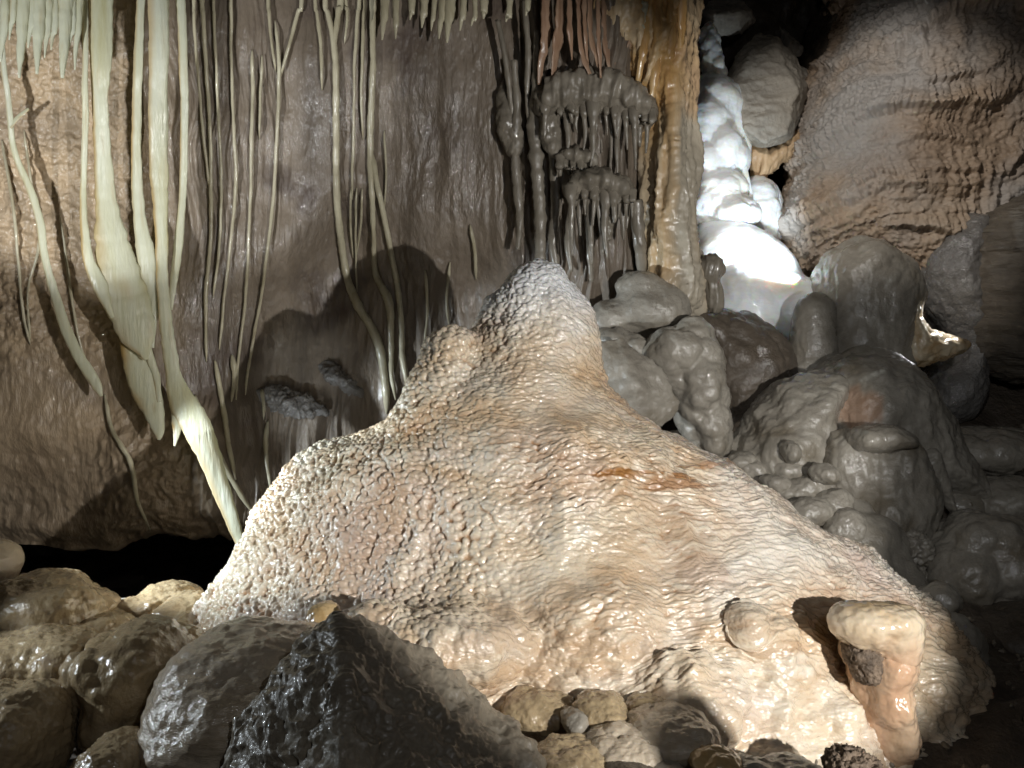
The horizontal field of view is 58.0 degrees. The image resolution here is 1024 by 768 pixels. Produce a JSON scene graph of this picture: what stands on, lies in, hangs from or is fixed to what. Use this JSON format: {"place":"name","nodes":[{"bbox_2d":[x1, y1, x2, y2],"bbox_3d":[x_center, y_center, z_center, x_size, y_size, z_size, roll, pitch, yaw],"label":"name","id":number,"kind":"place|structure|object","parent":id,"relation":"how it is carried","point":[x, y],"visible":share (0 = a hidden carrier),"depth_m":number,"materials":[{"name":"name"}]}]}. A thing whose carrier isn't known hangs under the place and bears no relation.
{"place":"outdoors","nodes":[
{"label":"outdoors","id":0,"kind":"place"},
{"bbox_2d":[0,0,676,551],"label":"cave wall","id":1,"kind":"structure","parent":0,"point":[64,476],"depth_m":4.18,"materials":[{"name":"stone"}]},
{"bbox_2d":[0,0,9,61],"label":"stalactite","id":2,"kind":"object","parent":1,"relation":"attached to","point":[4,15],"visible":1,"depth_m":3.58},
{"bbox_2d":[1,140,30,344],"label":"dripstone strand","id":3,"kind":"object","parent":1,"relation":"attached to","point":[16,236],"visible":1,"depth_m":3.98},
{"bbox_2d":[16,0,29,77],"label":"stalactite","id":4,"kind":"object","parent":1,"relation":"attached to","point":[22,13],"visible":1,"depth_m":3.59},
{"bbox_2d":[23,130,39,339],"bbox_3d":[-2.074,-0.645,4.001,0.060,0.905,0.135,-2,7,-12],"label":"dripstone strand","id":5,"kind":"object","parent":1,"relation":"attached to","point":[38,250],"visible":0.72,"depth_m":4.00},
{"bbox_2d":[32,0,45,73],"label":"stalactite","id":6,"kind":"object","parent":1,"relation":"attached to","point":[39,16],"visible":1,"depth_m":3.60},
{"bbox_2d":[0,0,102,396],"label":"drapery","id":7,"kind":"object","parent":1,"relation":"hanging from","point":[88,371],"visible":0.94,"depth_m":3.90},
{"bbox_2d":[58,0,74,77],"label":"stalactite","id":8,"kind":"object","parent":1,"relation":"attached to","point":[65,14],"visible":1,"depth_m":3.63},
{"bbox_2d":[59,215,86,358],"bbox_3d":[-1.933,-0.397,4.059,0.154,0.689,0.047,3,8,26],"label":"dripstone strand","id":9,"kind":"object","parent":1,"relation":"attached to","point":[69,279],"visible":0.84,"depth_m":4.04},
{"bbox_2d":[79,0,113,317],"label":"drapery","id":10,"kind":"object","parent":1,"relation":"hanging from","point":[97,281],"visible":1,"depth_m":3.79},
{"bbox_2d":[73,0,83,69],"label":"stalactite","id":11,"kind":"object","parent":10,"relation":"attached to","point":[79,13],"visible":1,"depth_m":3.65},
{"bbox_2d":[88,0,155,359],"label":"drapery","id":12,"kind":"object","parent":1,"relation":"hanging from","point":[133,320],"visible":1,"depth_m":3.83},
{"bbox_2d":[120,341,164,439],"bbox_3d":[-1.566,-0.010,3.941,0.190,0.488,0.064,2,7,15],"label":"drapery","id":13,"kind":"object","parent":12,"relation":"hanging from","point":[139,378],"visible":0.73,"depth_m":3.93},
{"bbox_2d":[146,348,161,401],"bbox_3d":[-1.534,-0.068,3.940,0.094,0.289,0.028,3,7,21],"label":"drapery","id":14,"kind":"object","parent":13,"relation":"hanging from","point":[152,364],"visible":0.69,"depth_m":3.94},
{"bbox_2d":[104,394,150,529],"bbox_3d":[-1.719,0.363,4.081,0.195,0.623,0.145,0,7,0],"label":"dripstone strand","id":15,"kind":"object","parent":1,"relation":"attached to","point":[122,447],"visible":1,"depth_m":4.04},
{"bbox_2d":[131,0,157,347],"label":"drapery","id":16,"kind":"object","parent":1,"relation":"hanging from","point":[145,253],"visible":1,"depth_m":3.88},
{"bbox_2d":[169,0,188,309],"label":"drapery","id":17,"kind":"object","parent":1,"relation":"hanging from","point":[184,121],"visible":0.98,"depth_m":3.91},
{"bbox_2d":[147,0,241,542],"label":"drapery","id":18,"kind":"object","parent":1,"relation":"hanging from","point":[188,412],"visible":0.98,"depth_m":3.88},
{"bbox_2d":[192,0,208,186],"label":"dripstone strand","id":19,"kind":"object","parent":1,"relation":"attached to","point":[198,78],"visible":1,"depth_m":4.09},
{"bbox_2d":[200,0,213,361],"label":"dripstone strand","id":20,"kind":"object","parent":1,"relation":"attached to","point":[204,41],"visible":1,"depth_m":4.17},
{"bbox_2d":[212,0,222,297],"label":"dripstone strand","id":21,"kind":"object","parent":1,"relation":"attached to","point":[219,140],"visible":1,"depth_m":4.15},
{"bbox_2d":[214,360,235,479],"bbox_3d":[-1.322,0.166,4.248,0.123,0.550,0.036,7,10,44],"label":"dripstone strand","id":22,"kind":"object","parent":1,"relation":"attached to","point":[224,415],"visible":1,"depth_m":4.23},
{"bbox_2d":[219,0,237,349],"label":"dripstone strand","id":23,"kind":"object","parent":1,"relation":"attached to","point":[235,157],"visible":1,"depth_m":4.18},
{"bbox_2d":[235,50,254,399],"bbox_3d":[-1.218,-0.710,4.240,0.145,1.579,0.060,1,7,11],"label":"dripstone strand","id":24,"kind":"object","parent":1,"relation":"attached to","point":[251,134],"visible":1,"depth_m":4.21},
{"bbox_2d":[245,20,280,394],"bbox_3d":[-1.141,-0.787,4.246,0.237,1.694,0.065,3,7,21],"label":"dripstone strand","id":25,"kind":"object","parent":1,"relation":"attached to","point":[271,218],"visible":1,"depth_m":4.22},
{"bbox_2d":[256,384,329,419],"bbox_3d":[-1.049,0.082,4.464,0.336,0.173,0.195,3,7,20],"label":"rock ledge","id":26,"kind":"object","parent":1,"relation":"attached to","point":[286,401],"visible":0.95,"depth_m":4.41,"materials":[{"name":"grey stone"}]},
{"bbox_2d":[318,360,363,397],"bbox_3d":[-0.838,-0.031,4.529,0.246,0.194,0.189,5,9,36],"label":"rock ledge","id":27,"kind":"object","parent":1,"relation":"attached to","point":[332,372],"visible":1,"depth_m":4.47,"materials":[{"name":"grey stone"}]},
{"bbox_2d":[322,0,389,413],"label":"dripstone strand","id":28,"kind":"object","parent":1,"relation":"attached to","point":[359,308],"visible":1,"depth_m":4.35},
{"bbox_2d":[351,0,360,198],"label":"dripstone strand","id":29,"kind":"object","parent":1,"relation":"attached to","point":[358,9],"visible":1,"depth_m":4.13},
{"bbox_2d":[360,0,366,139],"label":"dripstone strand","id":30,"kind":"object","parent":1,"relation":"attached to","point":[363,29],"visible":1,"depth_m":4.11},
{"bbox_2d":[367,0,395,399],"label":"dripstone strand","id":31,"kind":"object","parent":1,"relation":"attached to","point":[387,298],"visible":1,"depth_m":4.25},
{"bbox_2d":[371,154,408,381],"bbox_3d":[-0.577,-0.520,4.366,0.071,1.141,0.190,7,10,44],"label":"dripstone strand","id":32,"kind":"object","parent":1,"relation":"attached to","point":[398,294],"visible":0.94,"depth_m":4.40},
{"bbox_2d":[495,19,513,113],"bbox_3d":[-0.023,-1.321,4.086,0.102,0.554,0.038,-4,8,-28],"label":"dripstone rib","id":33,"kind":"object","parent":1,"relation":"attached to","point":[508,79],"visible":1,"depth_m":4.06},
{"bbox_2d":[495,80,523,158],"bbox_3d":[-0.011,-1.191,4.167,0.130,0.354,0.139,0,7,0],"label":"dripstone lump","id":34,"kind":"object","parent":1,"relation":"attached to","point":[514,145],"visible":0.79,"depth_m":4.12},
{"bbox_2d":[510,60,523,249],"bbox_3d":[0.024,-1.017,4.135,0.062,0.828,0.081,0,7,0],"label":"dripstone rib","id":35,"kind":"object","parent":1,"relation":"attached to","point":[516,118],"visible":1,"depth_m":4.15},
{"bbox_2d":[521,0,531,119],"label":"dripstone rib","id":36,"kind":"object","parent":1,"relation":"attached to","point":[527,75],"visible":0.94,"depth_m":4.03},
{"bbox_2d":[526,30,547,259],"bbox_3d":[0.114,-1.020,4.099,0.091,1.043,0.093,-6,9,-42],"label":"dripstone rib","id":37,"kind":"object","parent":1,"relation":"attached to","point":[535,155],"visible":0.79,"depth_m":4.10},
{"bbox_2d":[537,0,551,84],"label":"hanging drapery","id":38,"kind":"object","parent":1,"relation":"attached to","point":[546,18],"visible":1,"depth_m":3.94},
{"bbox_2d":[538,113,561,158],"bbox_3d":[0.168,-1.122,4.071,0.105,0.258,0.135,0,7,0],"label":"dripstone lump","id":39,"kind":"object","parent":1,"relation":"attached to","point":[551,142],"visible":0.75,"depth_m":4.02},
{"bbox_2d":[548,155,561,263],"bbox_3d":[0.190,-0.759,4.102,0.061,0.550,0.053,0,7,0],"label":"dripstone rib","id":40,"kind":"object","parent":1,"relation":"attached to","point":[555,209],"visible":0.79,"depth_m":4.09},
{"bbox_2d":[551,0,564,75],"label":"hanging drapery","id":41,"kind":"object","parent":1,"relation":"attached to","point":[557,39],"visible":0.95,"depth_m":3.90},
{"bbox_2d":[554,144,597,176],"bbox_3d":[0.278,-0.956,4.104,0.214,0.204,0.252,0,7,0],"label":"dripstone canopy","id":42,"kind":"object","parent":1,"relation":"attached to","point":[576,157],"visible":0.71,"depth_m":4.00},
{"bbox_2d":[576,0,590,74],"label":"hanging drapery","id":43,"kind":"object","parent":1,"relation":"attached to","point":[580,36],"visible":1,"depth_m":3.88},
{"bbox_2d":[533,65,657,172],"bbox_3d":[0.362,-1.157,4.133,0.562,0.487,0.434,0,7,0],"label":"dripstone canopy","id":44,"kind":"object","parent":1,"relation":"attached to","point":[615,97],"visible":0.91,"depth_m":3.95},
{"bbox_2d":[562,165,636,263],"bbox_3d":[0.378,-0.741,4.071,0.321,0.419,0.377,0,7,0],"label":"dripstone canopy","id":45,"kind":"object","parent":1,"relation":"attached to","point":[604,189],"visible":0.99,"depth_m":3.92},
{"bbox_2d":[696,21,812,340],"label":"flowstone cascade","id":46,"kind":"object","parent":1,"relation":"attached to","point":[739,213],"visible":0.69,"depth_m":4.91,"materials":[{"name":"stone"}]},
{"bbox_2d":[701,0,755,35],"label":"limestone block","id":47,"kind":"structure","parent":46,"relation":"on","point":[729,17],"depth_m":5.32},
{"bbox_2d":[749,130,799,177],"bbox_3d":[1.509,-1.310,5.359,0.367,0.344,0.227,0,7,0],"label":"flowstone skirt","id":48,"kind":"object","parent":46,"relation":"attached to","point":[766,162],"visible":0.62,"depth_m":5.28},
{"bbox_2d":[728,32,807,147],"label":"limestone block","id":49,"kind":"structure","parent":48,"relation":"on","point":[765,72],"depth_m":5.17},
{"bbox_2d":[19,163,784,556],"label":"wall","id":50,"kind":"structure","parent":0,"point":[777,177],"depth_m":6.65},
{"bbox_2d":[19,366,1023,767],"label":"ground","id":51,"kind":"structure","parent":0,"point":[995,732],"depth_m":4.87,"materials":[{"name":"stone"}]},
{"bbox_2d":[0,678,78,767],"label":"rounded boulder","id":52,"kind":"object","parent":51,"relation":"on","point":[39,723],"visible":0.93,"depth_m":2.17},
{"bbox_2d":[69,726,140,767],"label":"rounded boulder","id":53,"kind":"object","parent":51,"relation":"on","point":[118,748],"visible":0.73,"depth_m":2.03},
{"bbox_2d":[58,614,192,752],"bbox_3d":[-0.980,0.785,2.413,0.290,0.342,0.398,4,8,28],"label":"rounded boulder","id":54,"kind":"object","parent":51,"relation":"on","point":[107,684],"visible":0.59,"depth_m":2.27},
{"bbox_2d":[117,579,203,616],"bbox_3d":[-1.222,0.762,3.144,0.300,0.171,0.341,0,7,0],"label":"rounded boulder","id":55,"kind":"object","parent":51,"relation":"on","point":[149,599],"visible":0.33,"depth_m":3.06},
{"bbox_2d":[151,589,202,619],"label":"rounded boulder","id":56,"kind":"object","parent":51,"relation":"on","point":[176,605],"visible":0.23,"depth_m":2.94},
{"bbox_2d":[219,611,546,767],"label":"angular boulder","id":57,"kind":"object","parent":51,"relation":"on","point":[342,689],"visible":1,"depth_m":1.83,"materials":[{"name":"stone"}]},
{"bbox_2d":[537,731,604,767],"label":"wet stone","id":58,"kind":"object","parent":51,"relation":"on","point":[571,750],"visible":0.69,"depth_m":2.01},
{"bbox_2d":[192,258,996,767],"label":"flowstone mound","id":59,"kind":"object","parent":51,"relation":"on","point":[504,498],"visible":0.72,"depth_m":2.61,"materials":[{"name":"stone"}]},
{"bbox_2d":[137,615,319,767],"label":"rounded boulder","id":60,"kind":"object","parent":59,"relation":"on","point":[209,685],"visible":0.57,"depth_m":2.06,"materials":[{"name":"stone"}]},
{"bbox_2d":[305,600,341,621],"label":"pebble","id":61,"kind":"object","parent":60,"relation":"on","point":[320,611],"visible":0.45,"depth_m":2.39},
{"bbox_2d":[500,685,574,736],"bbox_3d":[0.074,0.803,2.294,0.205,0.114,0.220,0,7,0],"label":"wet stone","id":62,"kind":"object","parent":59,"relation":"on","point":[533,711],"visible":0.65,"depth_m":2.22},
{"bbox_2d":[826,600,926,767],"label":"stub stalagmite","id":63,"kind":"object","parent":59,"relation":"on","point":[881,647],"visible":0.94,"depth_m":2.33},
{"bbox_2d":[917,581,963,612],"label":"rounded boulder","id":64,"kind":"object","parent":59,"relation":"on","point":[947,595],"visible":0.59,"depth_m":3.04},
{"bbox_2d":[593,0,707,315],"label":"flowstone column","id":65,"kind":"structure","parent":51,"relation":"on","point":[670,167],"depth_m":4.01,"materials":[{"name":"stone"}]},
{"bbox_2d":[630,199,647,270],"bbox_3d":[0.571,-0.625,4.101,0.063,0.381,0.138,6,9,38],"label":"dripstone rib","id":66,"kind":"object","parent":65,"relation":"attached to","point":[638,234],"visible":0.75,"depth_m":4.07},
{"bbox_2d":[635,0,649,81],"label":"hanging drapery","id":67,"kind":"object","parent":65,"relation":"attached to","point":[643,50],"visible":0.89,"depth_m":3.99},
{"bbox_2d":[649,0,663,97],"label":"hanging drapery","id":68,"kind":"object","parent":65,"relation":"attached to","point":[657,23],"visible":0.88,"depth_m":3.98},
{"bbox_2d":[666,0,676,60],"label":"hanging drapery","id":69,"kind":"object","parent":65,"relation":"attached to","point":[672,39],"visible":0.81,"depth_m":3.98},
{"bbox_2d":[677,0,686,47],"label":"hanging drapery","id":70,"kind":"object","parent":65,"relation":"attached to","point":[682,17],"visible":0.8,"depth_m":3.98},
{"bbox_2d":[627,700,720,765],"bbox_3d":[0.362,0.812,2.151,0.235,0.115,0.264,0,7,0],"label":"wet stone","id":71,"kind":"object","parent":51,"relation":"on","point":[675,731],"visible":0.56,"depth_m":2.08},
{"bbox_2d":[586,720,663,766],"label":"wet stone","id":72,"kind":"object","parent":71,"relation":"on","point":[621,740],"visible":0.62,"depth_m":2.03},
{"bbox_2d":[572,689,627,728],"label":"wet stone","id":73,"kind":"object","parent":72,"relation":"on","point":[597,707],"visible":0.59,"depth_m":2.17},
{"bbox_2d":[560,706,588,732],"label":"wet stone","id":74,"kind":"object","parent":73,"relation":"on","point":[573,719],"visible":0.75,"depth_m":2.14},
{"bbox_2d":[625,691,665,710],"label":"wet stone","id":75,"kind":"object","parent":71,"relation":"on","point":[634,699],"visible":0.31,"depth_m":2.24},
{"bbox_2d":[700,308,797,418],"bbox_3d":[1.038,-0.034,4.354,0.589,0.824,0.584,0,7,0],"label":"rounded boulder","id":76,"kind":"object","parent":51,"relation":"on","point":[760,354],"visible":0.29,"depth_m":4.09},
{"bbox_2d":[701,253,725,313],"bbox_3d":[0.887,-0.447,4.109,0.126,0.268,0.116,0,7,0],"label":"mushroom dripstone","id":77,"kind":"object","parent":76,"relation":"on","point":[713,267],"visible":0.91,"depth_m":4.08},
{"bbox_2d":[731,369,849,473],"bbox_3d":[1.145,0.221,3.955,0.580,0.560,0.607,0,7,0],"label":"flowstone flank","id":78,"kind":"object","parent":51,"relation":"on","point":[802,409],"visible":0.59,"depth_m":3.77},
{"bbox_2d":[763,751,821,767],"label":"wet stone","id":79,"kind":"object","parent":51,"relation":"on","point":[785,759],"visible":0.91,"depth_m":2.05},
{"bbox_2d":[737,752,774,767],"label":"wet stone","id":80,"kind":"object","parent":79,"relation":"on","point":[750,761],"visible":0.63,"depth_m":2.02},
{"bbox_2d":[688,743,742,767],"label":"wet stone","id":81,"kind":"object","parent":80,"relation":"on","point":[711,755],"visible":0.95,"depth_m":1.98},
{"bbox_2d":[729,453,929,587],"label":"rubble bank","id":82,"kind":"structure","parent":51,"relation":"on","point":[886,538],"depth_m":3.45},
{"bbox_2d":[642,315,733,457],"bbox_3d":[0.728,0.027,3.914,0.423,0.636,0.399,0,7,0],"label":"lobed boulder","id":83,"kind":"object","parent":82,"relation":"on","point":[686,354],"visible":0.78,"depth_m":3.77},
{"bbox_2d":[599,327,648,354],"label":"lobed boulder","id":84,"kind":"object","parent":83,"relation":"on","point":[637,342],"visible":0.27,"depth_m":3.86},
{"bbox_2d":[601,338,679,426],"bbox_3d":[0.489,-0.004,3.764,0.302,0.374,0.271,-3,8,-25],"label":"slab boulder","id":85,"kind":"object","parent":83,"relation":"on","point":[639,383],"visible":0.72,"depth_m":3.67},
{"bbox_2d":[593,270,691,337],"bbox_3d":[0.561,-0.338,4.049,0.454,0.318,0.284,0,7,0],"label":"lobed boulder","id":86,"kind":"object","parent":83,"relation":"on","point":[645,304],"visible":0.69,"depth_m":3.95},
{"bbox_2d":[758,474,790,492],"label":"cemented pebble","id":87,"kind":"object","parent":82,"relation":"on","point":[778,483],"visible":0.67,"depth_m":3.62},
{"bbox_2d":[774,462,810,478],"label":"cemented pebble","id":88,"kind":"object","parent":82,"relation":"on","point":[792,471],"visible":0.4,"depth_m":3.66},
{"bbox_2d":[779,440,801,463],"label":"cemented pebble","id":89,"kind":"object","parent":88,"relation":"on","point":[790,451],"visible":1,"depth_m":3.61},
{"bbox_2d":[780,474,835,499],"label":"cemented pebble","id":90,"kind":"object","parent":82,"relation":"on","point":[804,486],"visible":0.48,"depth_m":3.60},
{"bbox_2d":[790,497,836,525],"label":"cemented pebble","id":91,"kind":"object","parent":82,"relation":"on","point":[818,511],"visible":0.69,"depth_m":3.49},
{"bbox_2d":[807,462,841,484],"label":"cemented pebble","id":92,"kind":"object","parent":82,"relation":"on","point":[825,473],"visible":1,"depth_m":3.55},
{"bbox_2d":[815,488,854,509],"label":"cemented pebble","id":93,"kind":"object","parent":82,"relation":"on","point":[839,498],"visible":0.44,"depth_m":3.54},
{"bbox_2d":[823,507,867,540],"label":"cemented pebble","id":94,"kind":"object","parent":82,"relation":"on","point":[849,523],"visible":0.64,"depth_m":3.44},
{"bbox_2d":[820,743,882,767],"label":"crystal cluster","id":95,"kind":"object","parent":51,"relation":"on","point":[838,755],"visible":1,"depth_m":2.02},
{"bbox_2d":[813,345,991,498],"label":"flowstone dome","id":96,"kind":"structure","parent":51,"relation":"on","point":[886,386],"depth_m":3.80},
{"bbox_2d":[789,292,839,371],"bbox_3d":[1.411,-0.127,4.320,0.305,0.602,0.290,0,7,0],"label":"stub stalagmite","id":97,"kind":"object","parent":96,"relation":"on","point":[813,335],"visible":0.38,"depth_m":4.25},
{"bbox_2d":[810,235,928,366],"bbox_3d":[1.710,-0.290,4.503,0.570,0.864,0.625,0,7,0],"label":"dome stalagmite","id":98,"kind":"object","parent":96,"relation":"on","point":[876,290],"visible":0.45,"depth_m":4.25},
{"bbox_2d":[911,301,971,366],"bbox_3d":[1.981,-0.270,4.350,0.341,0.412,0.256,0,7,0],"label":"amber flange","id":99,"kind":"object","parent":98,"relation":"attached to","point":[929,346],"visible":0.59,"depth_m":4.26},
{"bbox_2d":[823,428,943,537],"bbox_3d":[1.482,0.467,3.790,0.503,0.602,0.563,0,7,0],"label":"dripping flowstone","id":100,"kind":"object","parent":96,"relation":"attached to","point":[902,488],"visible":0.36,"depth_m":3.58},
{"bbox_2d":[845,423,918,453],"bbox_3d":[1.445,0.213,3.621,0.266,0.124,0.248,0,7,0],"label":"flat slab","id":101,"kind":"object","parent":100,"relation":"on","point":[876,438],"depth_m":3.53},
{"bbox_2d":[926,448,956,511],"bbox_3d":[1.719,0.395,3.757,0.172,0.272,0.116,0,7,0],"label":"hanging fang","id":102,"kind":"object","parent":96,"relation":"hanging from","point":[937,462],"visible":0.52,"depth_m":3.71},
{"bbox_2d":[918,565,926,578],"bbox_3d":[1.531,0.737,3.550,0.140,0.148,0.149,0,7,0],"label":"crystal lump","id":103,"kind":"object","parent":51,"relation":"on","point":[923,569],"visible":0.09,"depth_m":3.51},
{"bbox_2d":[906,529,936,566],"bbox_3d":[1.543,0.634,3.550,0.156,0.165,0.150,0,7,0],"label":"crystal lump","id":104,"kind":"object","parent":103,"relation":"on","point":[923,547],"visible":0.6,"depth_m":3.50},
{"bbox_2d":[944,494,984,512],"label":"flat slab","id":105,"kind":"structure","parent":51,"relation":"on","point":[977,502],"depth_m":3.85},
{"bbox_2d":[950,612,989,666],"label":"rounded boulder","id":106,"kind":"object","parent":51,"relation":"on","point":[974,635],"visible":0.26,"depth_m":2.91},
{"bbox_2d":[921,194,1023,422],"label":"rock overhang","id":107,"kind":"object","parent":51,"relation":"on","point":[973,273],"visible":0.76,"depth_m":4.56,"materials":[{"name":"grey stone"}]},
{"bbox_2d":[927,508,1023,606],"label":"rounded boulder","id":108,"kind":"object","parent":51,"relation":"on","point":[978,560],"visible":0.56,"depth_m":3.40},
{"bbox_2d":[960,425,1023,476],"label":"flat slab","id":109,"kind":"object","parent":51,"relation":"on","point":[998,451],"depth_m":4.08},
{"bbox_2d":[979,600,1023,656],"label":"rounded boulder","id":110,"kind":"object","parent":51,"relation":"on","point":[1005,619],"visible":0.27,"depth_m":3.18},
{"bbox_2d":[982,474,1023,515],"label":"flat slab","id":111,"kind":"structure","parent":51,"relation":"on","point":[1007,490],"depth_m":3.84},
{"bbox_2d":[75,423,1023,767],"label":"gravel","id":112,"kind":"structure","parent":0,"point":[1011,705],"depth_m":2.82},
{"bbox_2d":[0,623,98,679],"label":"rounded boulder","id":113,"kind":"object","parent":112,"relation":"on","point":[38,651],"visible":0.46,"depth_m":2.54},
{"bbox_2d":[0,568,121,630],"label":"rounded boulder","id":114,"kind":"object","parent":112,"relation":"on","point":[64,596],"visible":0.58,"depth_m":2.81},
{"bbox_2d":[0,538,24,581],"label":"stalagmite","id":115,"kind":"object","parent":114,"relation":"on","point":[12,557],"visible":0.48,"depth_m":2.98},
{"bbox_2d":[77,608,135,632],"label":"rounded boulder","id":116,"kind":"object","parent":114,"relation":"on","point":[114,619],"visible":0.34,"depth_m":2.83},
{"bbox_2d":[698,0,821,75],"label":"rock mass","id":117,"kind":"object","parent":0,"point":[793,18],"visible":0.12,"depth_m":5.86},
{"bbox_2d":[778,0,1023,385],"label":"flowstone wall","id":118,"kind":"structure","parent":0,"point":[910,128],"depth_m":4.70,"materials":[{"name":"stone"}]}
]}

